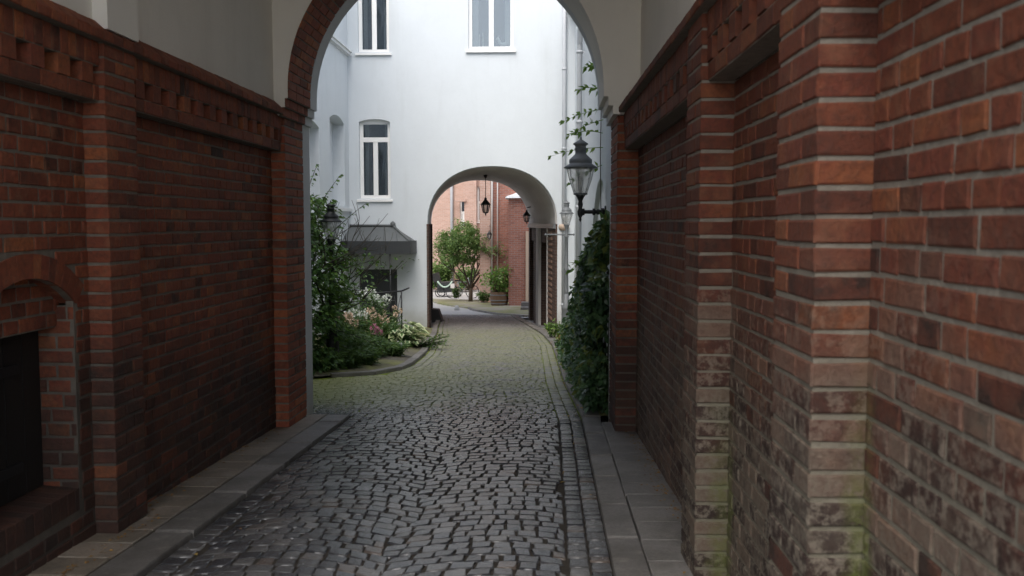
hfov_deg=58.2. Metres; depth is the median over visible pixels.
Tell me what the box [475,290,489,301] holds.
border plant
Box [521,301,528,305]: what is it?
step
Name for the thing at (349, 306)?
border plant
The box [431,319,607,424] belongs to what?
ground
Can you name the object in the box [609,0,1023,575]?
brick wall
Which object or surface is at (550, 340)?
kerb
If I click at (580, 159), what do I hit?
wall lantern
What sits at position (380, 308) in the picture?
phlox
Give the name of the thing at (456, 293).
border plant
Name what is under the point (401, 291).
iron railing
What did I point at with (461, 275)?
shrub
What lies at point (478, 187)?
window
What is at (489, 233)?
wall lantern
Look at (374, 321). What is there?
hydrangea
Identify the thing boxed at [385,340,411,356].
border plant
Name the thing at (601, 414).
verge soil
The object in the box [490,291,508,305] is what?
barrel planter
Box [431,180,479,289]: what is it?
pale brick house
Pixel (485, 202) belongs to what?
hanging lantern
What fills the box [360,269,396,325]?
cellar door
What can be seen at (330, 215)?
lamp post
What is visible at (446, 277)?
shrub
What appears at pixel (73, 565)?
leaf litter
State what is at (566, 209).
lamp post
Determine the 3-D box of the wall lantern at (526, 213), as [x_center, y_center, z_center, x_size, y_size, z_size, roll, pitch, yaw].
[0.589,-2.403,29.906,0.490,0.657,0.226,0,4,2]
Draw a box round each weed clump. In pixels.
[544,318,563,336]
[588,387,608,410]
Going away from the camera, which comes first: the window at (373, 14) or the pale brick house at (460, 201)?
the window at (373, 14)
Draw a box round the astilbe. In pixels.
[377,305,402,327]
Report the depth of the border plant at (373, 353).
13.70 m
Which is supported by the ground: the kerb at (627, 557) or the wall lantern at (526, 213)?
the kerb at (627, 557)
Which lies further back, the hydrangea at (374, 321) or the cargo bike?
the cargo bike
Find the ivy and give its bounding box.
[548,61,609,414]
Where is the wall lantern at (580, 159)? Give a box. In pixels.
[564,136,605,221]
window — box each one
[355,0,391,54]
[357,120,392,201]
[460,202,463,226]
[466,0,515,51]
[477,186,479,222]
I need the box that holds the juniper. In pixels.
[397,331,452,349]
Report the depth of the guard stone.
28.05 m
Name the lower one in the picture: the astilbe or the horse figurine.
the astilbe
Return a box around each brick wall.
[0,0,306,575]
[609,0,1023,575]
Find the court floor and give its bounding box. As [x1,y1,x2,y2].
[433,290,528,317]
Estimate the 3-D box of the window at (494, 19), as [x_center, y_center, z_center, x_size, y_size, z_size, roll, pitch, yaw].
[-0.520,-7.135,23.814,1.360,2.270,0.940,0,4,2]
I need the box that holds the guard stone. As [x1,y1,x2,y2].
[431,308,443,322]
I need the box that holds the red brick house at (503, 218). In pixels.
[480,180,528,305]
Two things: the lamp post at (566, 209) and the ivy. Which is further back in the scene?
the lamp post at (566, 209)
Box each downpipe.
[561,7,566,322]
[576,29,583,276]
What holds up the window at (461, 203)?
in the pale brick house at (460, 201)
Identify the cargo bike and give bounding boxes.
[433,272,462,296]
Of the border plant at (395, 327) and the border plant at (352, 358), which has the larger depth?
the border plant at (395, 327)
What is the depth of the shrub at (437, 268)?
50.40 m
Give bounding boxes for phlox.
[342,307,370,338]
[359,282,391,327]
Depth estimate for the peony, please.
15.52 m
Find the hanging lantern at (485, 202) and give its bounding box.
[480,175,490,215]
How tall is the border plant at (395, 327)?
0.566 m
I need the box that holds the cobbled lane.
[144,314,613,575]
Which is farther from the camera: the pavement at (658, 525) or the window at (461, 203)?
the window at (461, 203)
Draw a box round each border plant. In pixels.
[313,326,367,350]
[313,348,349,370]
[316,294,364,319]
[337,347,371,367]
[338,300,373,332]
[341,329,385,360]
[354,345,386,365]
[364,335,391,357]
[365,319,400,341]
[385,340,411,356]
[450,286,461,297]
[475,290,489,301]
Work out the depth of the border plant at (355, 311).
16.75 m
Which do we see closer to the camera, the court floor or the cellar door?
the cellar door
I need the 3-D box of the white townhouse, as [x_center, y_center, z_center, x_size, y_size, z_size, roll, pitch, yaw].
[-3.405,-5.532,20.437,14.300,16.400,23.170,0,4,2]
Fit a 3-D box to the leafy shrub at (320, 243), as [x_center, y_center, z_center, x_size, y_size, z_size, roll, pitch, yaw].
[-3.200,-0.297,13.657,3.712,2.982,3.362,0,4,2]
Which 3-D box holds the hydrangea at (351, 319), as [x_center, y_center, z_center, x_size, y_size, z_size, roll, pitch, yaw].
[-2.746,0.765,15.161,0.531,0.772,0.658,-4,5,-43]
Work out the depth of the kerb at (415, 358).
13.67 m
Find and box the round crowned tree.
[433,218,507,300]
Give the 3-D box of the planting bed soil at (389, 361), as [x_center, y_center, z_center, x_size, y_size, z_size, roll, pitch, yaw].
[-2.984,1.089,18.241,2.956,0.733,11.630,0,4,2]
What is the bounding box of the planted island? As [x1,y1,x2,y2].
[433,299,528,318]
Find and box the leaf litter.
[56,347,685,575]
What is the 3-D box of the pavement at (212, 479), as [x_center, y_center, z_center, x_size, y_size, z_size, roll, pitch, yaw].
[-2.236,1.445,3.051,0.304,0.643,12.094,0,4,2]
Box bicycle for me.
[446,278,478,297]
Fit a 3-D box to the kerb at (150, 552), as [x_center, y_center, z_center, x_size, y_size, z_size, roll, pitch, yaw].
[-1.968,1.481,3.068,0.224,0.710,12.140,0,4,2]
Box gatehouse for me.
[2,0,778,421]
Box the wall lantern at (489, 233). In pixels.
[487,225,491,239]
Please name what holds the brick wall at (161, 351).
on the ground
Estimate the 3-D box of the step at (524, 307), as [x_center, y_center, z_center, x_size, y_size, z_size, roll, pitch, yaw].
[1.106,0.842,36.030,1.520,0.200,0.600,0,4,2]
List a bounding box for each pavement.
[26,414,325,575]
[602,422,692,575]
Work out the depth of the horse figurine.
23.74 m
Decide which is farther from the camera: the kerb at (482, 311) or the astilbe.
the kerb at (482, 311)
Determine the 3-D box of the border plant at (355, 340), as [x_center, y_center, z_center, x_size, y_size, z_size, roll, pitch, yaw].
[-2.647,0.860,13.955,0.812,0.621,0.938,2,4,23]
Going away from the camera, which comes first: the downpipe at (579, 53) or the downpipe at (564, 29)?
the downpipe at (579, 53)
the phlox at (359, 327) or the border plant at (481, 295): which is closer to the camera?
the phlox at (359, 327)
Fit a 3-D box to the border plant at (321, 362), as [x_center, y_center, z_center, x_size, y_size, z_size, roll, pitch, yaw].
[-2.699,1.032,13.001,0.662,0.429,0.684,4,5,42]
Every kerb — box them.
[88,415,349,575]
[329,320,439,377]
[468,307,523,318]
[511,315,599,418]
[582,417,650,575]
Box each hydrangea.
[338,312,358,334]
[356,307,390,340]
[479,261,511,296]
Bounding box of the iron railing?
[339,287,408,326]
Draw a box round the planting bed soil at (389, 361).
[312,326,432,376]
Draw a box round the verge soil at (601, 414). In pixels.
[544,329,607,415]
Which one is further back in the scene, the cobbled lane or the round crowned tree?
the round crowned tree
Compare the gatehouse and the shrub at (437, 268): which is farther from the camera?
the shrub at (437, 268)
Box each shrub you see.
[310,164,418,374]
[433,261,448,289]
[434,256,455,280]
[454,266,478,289]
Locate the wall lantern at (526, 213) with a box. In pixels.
[523,207,530,223]
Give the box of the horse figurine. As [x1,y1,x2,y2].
[496,37,509,46]
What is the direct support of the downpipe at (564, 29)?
attached to the white townhouse
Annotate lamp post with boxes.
[319,200,341,368]
[544,200,574,320]
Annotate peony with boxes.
[368,323,384,338]
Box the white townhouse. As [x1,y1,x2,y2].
[309,0,574,335]
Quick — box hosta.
[368,319,431,345]
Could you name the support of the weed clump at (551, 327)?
on the verge soil at (601, 414)
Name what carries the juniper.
on the planting bed soil at (389, 361)
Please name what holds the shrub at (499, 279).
in the barrel planter
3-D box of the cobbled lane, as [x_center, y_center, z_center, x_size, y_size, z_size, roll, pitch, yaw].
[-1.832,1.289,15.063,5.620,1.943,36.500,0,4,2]
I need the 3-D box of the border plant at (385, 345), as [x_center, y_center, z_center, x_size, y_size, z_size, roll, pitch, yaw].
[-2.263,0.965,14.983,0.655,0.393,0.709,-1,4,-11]
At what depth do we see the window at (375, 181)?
24.09 m
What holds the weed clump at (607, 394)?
on the verge soil at (601, 414)
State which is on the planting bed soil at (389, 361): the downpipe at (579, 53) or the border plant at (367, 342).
the border plant at (367, 342)
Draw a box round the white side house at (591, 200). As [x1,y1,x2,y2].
[574,24,609,399]
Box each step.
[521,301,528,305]
[521,306,528,309]
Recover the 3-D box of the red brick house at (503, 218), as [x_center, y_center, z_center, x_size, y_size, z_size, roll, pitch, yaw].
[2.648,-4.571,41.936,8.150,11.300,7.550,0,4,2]
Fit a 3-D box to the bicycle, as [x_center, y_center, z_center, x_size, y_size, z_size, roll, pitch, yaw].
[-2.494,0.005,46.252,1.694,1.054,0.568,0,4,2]
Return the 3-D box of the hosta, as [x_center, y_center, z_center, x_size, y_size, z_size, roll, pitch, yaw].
[-2.136,0.867,17.296,1.285,0.526,1.037,0,4,2]
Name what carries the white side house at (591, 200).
on the ground

